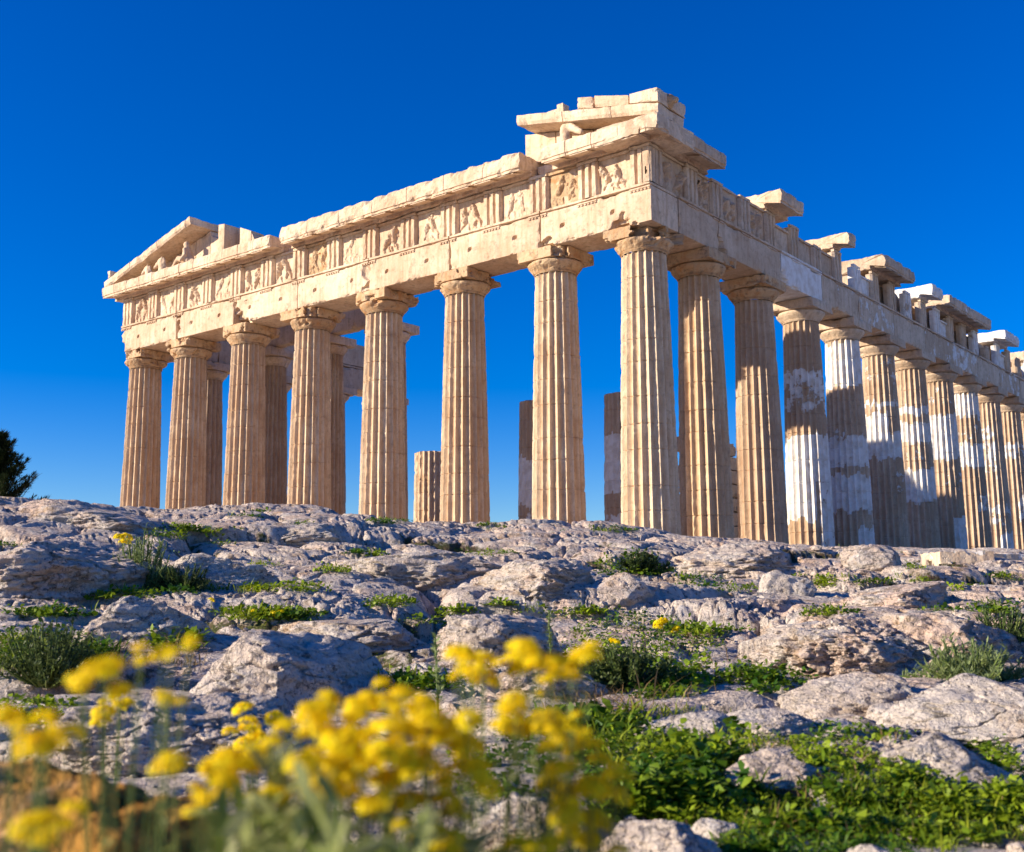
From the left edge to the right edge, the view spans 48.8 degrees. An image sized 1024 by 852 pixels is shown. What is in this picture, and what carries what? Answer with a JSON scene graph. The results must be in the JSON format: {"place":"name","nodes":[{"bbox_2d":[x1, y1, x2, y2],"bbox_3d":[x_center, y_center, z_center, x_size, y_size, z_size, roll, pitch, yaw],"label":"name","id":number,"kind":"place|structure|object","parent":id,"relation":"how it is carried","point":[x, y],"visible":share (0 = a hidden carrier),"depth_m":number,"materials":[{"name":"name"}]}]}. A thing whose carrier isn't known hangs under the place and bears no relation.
{"place":"outdoors","nodes":[
{"label":"outdoors","id":0,"kind":"place"},
{"bbox_2d":[0,496,1023,851],"bbox_3d":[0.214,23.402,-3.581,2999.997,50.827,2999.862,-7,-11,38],"label":"rocky ground","id":1,"kind":"structure","parent":0,"point":[256,538],"depth_m":10.75,"materials":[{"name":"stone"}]},
{"bbox_2d":[0,428,49,499],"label":"pine tree","id":2,"kind":"object","parent":1,"relation":"on","point":[11,468],"visible":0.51,"depth_m":41.03,"materials":[{"name":"green plant"}]},
{"bbox_2d":[0,704,87,851],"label":"yellow wildflower","id":3,"kind":"object","parent":1,"relation":"on","point":[43,742],"visible":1,"depth_m":0.71,"materials":[{"name":"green plant"}]},
{"bbox_2d":[8,799,90,851],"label":"yellow wildflower","id":4,"kind":"object","parent":1,"relation":"on","point":[37,819],"visible":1,"depth_m":0.66,"materials":[{"name":"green plant"}]},
{"bbox_2d":[0,614,101,688],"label":"shrub","id":5,"kind":"object","parent":1,"relation":"on","point":[57,667],"visible":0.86,"depth_m":5.77,"materials":[{"name":"green plant"}]},
{"bbox_2d":[0,540,158,604],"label":"limestone boulder","id":6,"kind":"object","parent":1,"relation":"on","point":[67,570],"visible":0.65,"depth_m":9.77,"materials":[{"name":"grey stone"}]},
{"bbox_2d":[17,498,157,530],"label":"limestone boulder","id":7,"kind":"object","parent":1,"relation":"on","point":[81,515],"visible":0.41,"depth_m":14.93,"materials":[{"name":"grey stone"}]},
{"bbox_2d":[0,758,212,851],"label":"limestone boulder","id":8,"kind":"object","parent":1,"relation":"on","point":[184,825],"visible":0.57,"depth_m":1.29,"materials":[{"name":"beige stone"}]},
{"bbox_2d":[89,690,134,784],"bbox_3d":[-0.619,0.625,1.715,0.064,0.450,0.121,2,-9,-12],"label":"yellow wildflower","id":9,"kind":"object","parent":1,"relation":"on","point":[125,702],"visible":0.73,"depth_m":1.73,"materials":[{"name":"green plant"}]},
{"bbox_2d":[113,533,132,549],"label":"yellow wildflower","id":10,"kind":"object","parent":1,"relation":"on","point":[122,537],"visible":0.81,"depth_m":12.47,"materials":[{"name":"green plant"}]},
{"bbox_2d":[63,635,200,851],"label":"yellow wildflower","id":11,"kind":"object","parent":1,"relation":"on","point":[105,667],"visible":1,"depth_m":0.77,"materials":[{"name":"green plant"}]},
{"bbox_2d":[112,523,171,588],"bbox_3d":[-3.421,1.205,10.425,0.708,0.648,0.684,-7,-11,38],"label":"shrub","id":12,"kind":"object","parent":1,"relation":"on","point":[140,551],"visible":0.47,"depth_m":10.41,"materials":[{"name":"green plant"}]},
{"bbox_2d":[72,595,215,642],"bbox_3d":[-2.285,1.295,7.005,0.668,0.482,0.881,-7,-11,38],"label":"limestone boulder","id":13,"kind":"object","parent":1,"relation":"on","point":[127,618],"visible":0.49,"depth_m":6.84,"materials":[{"name":"grey stone"}]},
{"bbox_2d":[154,689,190,851],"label":"yellow wildflower","id":14,"kind":"object","parent":1,"relation":"on","point":[171,698],"visible":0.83,"depth_m":0.88,"materials":[{"name":"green plant"}]},
{"bbox_2d":[57,692,295,775],"bbox_3d":[-1.136,1.100,3.894,0.764,0.356,0.694,-2,-9,7],"label":"limestone boulder","id":15,"kind":"object","parent":1,"relation":"on","point":[207,719],"visible":0.36,"depth_m":3.67,"materials":[{"name":"grey stone"}]},
{"bbox_2d":[143,563,214,591],"bbox_3d":[-2.973,1.397,10.269,0.612,0.312,0.677,-7,-11,38],"label":"shrub","id":16,"kind":"object","parent":1,"relation":"on","point":[195,580],"visible":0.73,"depth_m":10.18,"materials":[{"name":"green plant"}]},
{"bbox_2d":[147,742,270,851],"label":"yellow wildflower","id":17,"kind":"object","parent":1,"relation":"on","point":[232,761],"visible":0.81,"depth_m":0.86,"materials":[{"name":"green plant"}]},
{"bbox_2d":[160,553,284,590],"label":"limestone boulder","id":18,"kind":"object","parent":1,"relation":"on","point":[225,571],"visible":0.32,"depth_m":10.61,"materials":[{"name":"grey stone"}]},
{"bbox_2d":[174,778,320,851],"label":"leafy weed","id":19,"kind":"object","parent":1,"relation":"on","point":[226,825],"visible":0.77,"depth_m":0.81,"materials":[{"name":"green plant"}]},
{"bbox_2d":[221,702,284,832],"bbox_3d":[-0.456,0.701,1.968,0.086,0.433,0.102,-7,-11,38],"label":"yellow wildflower","id":20,"kind":"object","parent":1,"relation":"on","point":[254,732],"visible":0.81,"depth_m":1.99,"materials":[{"name":"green plant"}]},
{"bbox_2d":[230,736,301,851],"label":"leafy weed","id":21,"kind":"object","parent":1,"relation":"on","point":[265,765],"visible":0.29,"depth_m":0.87,"materials":[{"name":"green plant"}]},
{"bbox_2d":[270,609,283,620],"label":"yellow wildflower","id":22,"kind":"object","parent":1,"relation":"on","point":[281,611],"visible":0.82,"depth_m":8.92,"materials":[{"name":"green plant"}]},
{"bbox_2d":[189,629,387,709],"bbox_3d":[-1.133,1.334,5.580,1.021,0.656,0.824,-3,-9,18],"label":"limestone boulder","id":23,"kind":"object","parent":1,"relation":"on","point":[293,671],"visible":0.45,"depth_m":5.37,"materials":[{"name":"grey stone"}]},
{"bbox_2d":[280,523,346,547],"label":"limestone boulder","id":24,"kind":"object","parent":1,"relation":"on","point":[299,536],"visible":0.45,"depth_m":16.00,"materials":[{"name":"grey stone"}]},
{"bbox_2d":[247,758,431,851],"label":"leafy weed","id":25,"kind":"object","parent":1,"relation":"on","point":[325,827],"visible":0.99,"depth_m":0.72,"materials":[{"name":"green plant"}]},
{"bbox_2d":[259,718,436,851],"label":"yellow wildflower","id":26,"kind":"object","parent":1,"relation":"on","point":[408,761],"visible":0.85,"depth_m":0.84,"materials":[{"name":"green plant"}]},
{"bbox_2d":[293,689,406,840],"bbox_3d":[-0.141,0.466,0.920,0.093,0.493,0.115,3,-9,-19],"label":"yellow wildflower","id":27,"kind":"object","parent":1,"relation":"on","point":[316,712],"visible":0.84,"depth_m":0.93,"materials":[{"name":"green plant"}]},
{"bbox_2d":[277,618,431,653],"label":"limestone boulder","id":28,"kind":"object","parent":1,"relation":"on","point":[379,635],"visible":0.46,"depth_m":8.26,"materials":[{"name":"grey stone"}]},
{"bbox_2d":[360,801,459,851],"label":"leafy weed","id":29,"kind":"object","parent":1,"relation":"on","point":[422,839],"visible":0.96,"depth_m":0.72,"materials":[{"name":"green plant"}]},
{"bbox_2d":[331,551,501,591],"bbox_3d":[-0.962,1.740,13.058,2.127,0.553,1.449,4,-10,-24],"label":"limestone boulder","id":30,"kind":"object","parent":1,"relation":"on","point":[421,571],"visible":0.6,"depth_m":12.51,"materials":[{"name":"grey stone"}]},
{"bbox_2d":[392,817,471,851],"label":"yellow wildflower","id":31,"kind":"object","parent":1,"relation":"on","point":[401,823],"visible":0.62,"depth_m":0.81,"materials":[{"name":"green plant"}]},
{"bbox_2d":[366,677,501,851],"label":"yellow wildflower","id":32,"kind":"object","parent":1,"relation":"on","point":[422,709],"visible":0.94,"depth_m":0.88,"materials":[{"name":"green plant"}]},
{"bbox_2d":[428,632,450,714],"bbox_3d":[-0.259,0.921,3.994,0.088,0.382,0.081,-7,-11,38],"label":"spurge plant","id":33,"kind":"object","parent":1,"relation":"on","point":[435,651],"visible":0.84,"depth_m":4.00,"materials":[{"name":"green plant"}]},
{"bbox_2d":[444,638,523,851],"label":"yellow wildflower","id":34,"kind":"object","parent":1,"relation":"on","point":[477,671],"visible":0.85,"depth_m":1.02,"materials":[{"name":"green plant"}]},
{"bbox_2d":[402,806,588,851],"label":"leafy weed","id":35,"kind":"object","parent":1,"relation":"on","point":[473,843],"visible":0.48,"depth_m":0.82,"materials":[{"name":"green plant"}]},
{"bbox_2d":[436,614,561,662],"bbox_3d":[-0.044,1.444,7.394,0.890,0.427,0.710,4,-10,-25],"label":"limestone boulder","id":36,"kind":"object","parent":1,"relation":"on","point":[494,634],"visible":0.57,"depth_m":7.16,"materials":[{"name":"grey stone"}]},
{"bbox_2d":[0,507,1023,851],"bbox_3d":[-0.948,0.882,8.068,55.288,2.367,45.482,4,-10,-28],"label":"ground cover","id":37,"kind":"object","parent":1,"relation":"on","point":[656,777],"visible":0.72,"depth_m":3.43,"materials":[{"name":"green plant"}]},
{"bbox_2d":[489,834,564,851],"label":"yellow wildflower","id":38,"kind":"object","parent":1,"relation":"on","point":[526,844],"visible":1,"depth_m":0.85,"materials":[{"name":"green plant"}]},
{"bbox_2d":[463,791,601,851],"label":"limestone boulder","id":39,"kind":"object","parent":1,"relation":"on","point":[501,806],"visible":0.2,"depth_m":2.55,"materials":[{"name":"grey stone"}]},
{"bbox_2d":[474,559,594,602],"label":"limestone boulder","id":40,"kind":"object","parent":1,"relation":"on","point":[545,580],"visible":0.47,"depth_m":11.08,"materials":[{"name":"grey stone"}]},
{"bbox_2d":[489,690,582,851],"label":"yellow wildflower","id":41,"kind":"object","parent":1,"relation":"on","point":[516,726],"visible":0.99,"depth_m":0.95,"materials":[{"name":"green plant"}]},
{"bbox_2d":[544,610,554,652],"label":"spurge plant","id":42,"kind":"object","parent":1,"relation":"on","point":[550,638],"visible":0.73,"depth_m":5.56,"materials":[{"name":"green plant"}]},
{"bbox_2d":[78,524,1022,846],"bbox_3d":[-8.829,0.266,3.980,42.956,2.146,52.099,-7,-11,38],"label":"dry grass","id":43,"kind":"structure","parent":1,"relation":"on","point":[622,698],"depth_m":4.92,"materials":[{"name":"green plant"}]},
{"bbox_2d":[496,668,607,702],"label":"limestone boulder","id":44,"kind":"object","parent":1,"relation":"on","point":[505,690],"visible":0.31,"depth_m":5.19,"materials":[{"name":"grey stone"}]},
{"bbox_2d":[504,638,604,851],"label":"yellow wildflower","id":45,"kind":"object","parent":1,"relation":"on","point":[530,648],"visible":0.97,"depth_m":1.00,"materials":[{"name":"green plant"}]},
{"bbox_2d":[102,87,1023,549],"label":"temple ruin","id":46,"kind":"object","parent":1,"relation":"on","point":[914,437],"visible":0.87,"depth_m":45.24,"materials":[{"name":"brown stone"}]},
{"bbox_2d":[141,264,152,274],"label":"horse head statue","id":47,"kind":"object","parent":46,"relation":"on","point":[147,269],"visible":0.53,"depth_m":54.36,"materials":[{"name":"stone"}]},
{"bbox_2d":[154,257,167,269],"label":"horse head statue","id":48,"kind":"object","parent":46,"relation":"on","point":[161,263],"visible":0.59,"depth_m":53.72,"materials":[{"name":"stone"}]},
{"bbox_2d":[172,241,194,265],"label":"reclining statue","id":49,"kind":"object","parent":46,"relation":"on","point":[187,253],"visible":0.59,"depth_m":52.63,"materials":[{"name":"stone"}]},
{"bbox_2d":[547,103,569,112],"bbox_3d":[1.631,-11.126,39.993,0.772,0.396,0.428,-7,-11,38],"label":"stone fragment","id":50,"kind":"object","parent":46,"relation":"on","point":[562,107],"visible":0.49,"depth_m":39.76,"materials":[{"name":"stone"}]},
{"bbox_2d":[559,123,583,141],"bbox_3d":[2.102,-10.022,38.950,1.118,1.141,0.509,-7,-11,38],"label":"horse head statue","id":51,"kind":"object","parent":46,"relation":"on","point":[567,130],"visible":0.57,"depth_m":38.90,"materials":[{"name":"stone"}]},
{"bbox_2d":[534,726,634,851],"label":"yellow wildflower","id":52,"kind":"object","parent":1,"relation":"on","point":[599,788],"visible":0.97,"depth_m":0.94,"materials":[{"name":"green plant"}]},
{"bbox_2d":[609,637,620,650],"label":"yellow wildflower","id":53,"kind":"object","parent":1,"relation":"on","point":[611,639],"visible":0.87,"depth_m":7.97,"materials":[{"name":"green plant"}]},
{"bbox_2d":[591,572,654,606],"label":"limestone boulder","id":54,"kind":"object","parent":1,"relation":"on","point":[625,589],"visible":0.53,"depth_m":10.94,"materials":[{"name":"grey stone"}]},
{"bbox_2d":[584,637,689,688],"bbox_3d":[0.614,1.156,5.487,0.499,0.257,0.544,-2,-9,10],"label":"shrub","id":55,"kind":"object","parent":1,"relation":"on","point":[623,673],"visible":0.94,"depth_m":5.44,"materials":[{"name":"green plant"}]},
{"bbox_2d":[617,547,676,574],"bbox_3d":[1.764,1.844,15.264,0.846,0.427,0.661,1,-9,-10],"label":"shrub","id":56,"kind":"object","parent":1,"relation":"on","point":[646,561],"visible":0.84,"depth_m":15.12,"materials":[{"name":"green plant"}]},
{"bbox_2d":[600,819,721,851],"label":"limestone boulder","id":57,"kind":"object","parent":1,"relation":"on","point":[657,835],"visible":0.85,"depth_m":2.45,"materials":[{"name":"grey stone"}]},
{"bbox_2d":[653,617,668,651],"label":"yellow wildflower","id":58,"kind":"object","parent":1,"relation":"on","point":[659,623],"visible":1,"depth_m":8.74,"materials":[{"name":"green plant"}]},
{"bbox_2d":[671,625,680,649],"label":"yellow wildflower","id":59,"kind":"object","parent":1,"relation":"on","point":[675,628],"visible":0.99,"depth_m":8.74,"materials":[{"name":"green plant"}]},
{"bbox_2d":[641,710,728,739],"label":"limestone boulder","id":60,"kind":"object","parent":1,"relation":"on","point":[699,720],"visible":0.39,"depth_m":4.07,"materials":[{"name":"grey stone"}]},
{"bbox_2d":[691,818,738,838],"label":"limestone boulder","id":61,"kind":"object","parent":1,"relation":"on","point":[702,826],"visible":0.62,"depth_m":2.74,"materials":[{"name":"grey stone"}]},
{"bbox_2d":[672,542,795,578],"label":"limestone boulder","id":62,"kind":"object","parent":1,"relation":"on","point":[732,560],"visible":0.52,"depth_m":16.17,"materials":[{"name":"grey stone"}]},
{"bbox_2d":[725,708,815,736],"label":"limestone boulder","id":63,"kind":"object","parent":1,"relation":"on","point":[784,722],"visible":0.52,"depth_m":4.08,"materials":[{"name":"grey stone"}]},
{"bbox_2d":[723,748,824,795],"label":"limestone boulder","id":64,"kind":"object","parent":1,"relation":"on","point":[777,760],"visible":0.47,"depth_m":3.27,"materials":[{"name":"grey stone"}]},
{"bbox_2d":[757,570,817,596],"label":"limestone boulder","id":65,"kind":"object","parent":1,"relation":"on","point":[775,582],"visible":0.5,"depth_m":12.43,"materials":[{"name":"grey stone"}]},
{"bbox_2d":[775,671,916,720],"bbox_3d":[1.492,1.246,5.037,0.597,0.284,0.501,0,-9,-6],"label":"limestone boulder","id":66,"kind":"object","parent":1,"relation":"on","point":[857,693],"visible":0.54,"depth_m":4.95,"materials":[{"name":"grey stone"}]},
{"bbox_2d":[747,612,946,678],"bbox_3d":[2.038,1.389,6.738,1.238,0.544,1.048,3,-10,-22],"label":"limestone boulder","id":67,"kind":"object","parent":1,"relation":"on","point":[844,644],"visible":0.54,"depth_m":6.35,"materials":[{"name":"grey stone"}]},
{"bbox_2d":[846,844,888,851],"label":"limestone boulder","id":68,"kind":"object","parent":1,"relation":"on","point":[867,848],"visible":1,"depth_m":2.46,"materials":[{"name":"beige stone"}]},
{"bbox_2d":[839,545,901,570],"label":"limestone boulder","id":69,"kind":"object","parent":1,"relation":"on","point":[874,558],"visible":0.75,"depth_m":15.73,"materials":[{"name":"grey stone"}]},
{"bbox_2d":[840,581,948,608],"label":"limestone boulder","id":70,"kind":"object","parent":1,"relation":"on","point":[917,595],"visible":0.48,"depth_m":9.90,"materials":[{"name":"grey stone"}]},
{"bbox_2d":[875,732,1017,795],"bbox_3d":[1.307,1.049,3.476,0.456,0.210,0.350,-7,-11,38],"label":"limestone boulder","id":71,"kind":"object","parent":1,"relation":"on","point":[947,755],"visible":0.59,"depth_m":3.39,"materials":[{"name":"grey stone"}]},
{"bbox_2d":[871,612,1023,663],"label":"limestone boulder","id":72,"kind":"object","parent":1,"relation":"on","point":[932,629],"visible":0.4,"depth_m":6.51,"materials":[{"name":"grey stone"}]},
{"bbox_2d":[876,673,1023,749],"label":"limestone boulder","id":73,"kind":"object","parent":1,"relation":"on","point":[963,708],"visible":0.62,"depth_m":4.28,"materials":[{"name":"grey stone"}]},
{"bbox_2d":[920,551,993,565],"bbox_3d":[7.575,2.343,19.229,0.934,0.402,0.984,0,-9,0],"label":"marble slab","id":74,"kind":"object","parent":1,"relation":"on","point":[937,558],"depth_m":18.78,"materials":[{"name":"beige stone"}]},
{"bbox_2d":[900,631,1023,681],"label":"shrub","id":75,"kind":"object","parent":1,"relation":"on","point":[989,664],"visible":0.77,"depth_m":5.79,"materials":[{"name":"green plant"}]},
{"bbox_2d":[964,602,1023,643],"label":"shrub","id":76,"kind":"object","parent":1,"relation":"on","point":[1015,630],"visible":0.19,"depth_m":6.91,"materials":[{"name":"green plant"}]},
{"bbox_2d":[994,554,1023,559],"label":"marble slab","id":77,"kind":"structure","parent":1,"relation":"on","point":[1015,556],"depth_m":19.29,"materials":[{"name":"grey stone"}]},
{"bbox_2d":[0,0,1023,522],"label":"sky","id":78,"kind":"structure","parent":0,"point":[897,126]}
]}

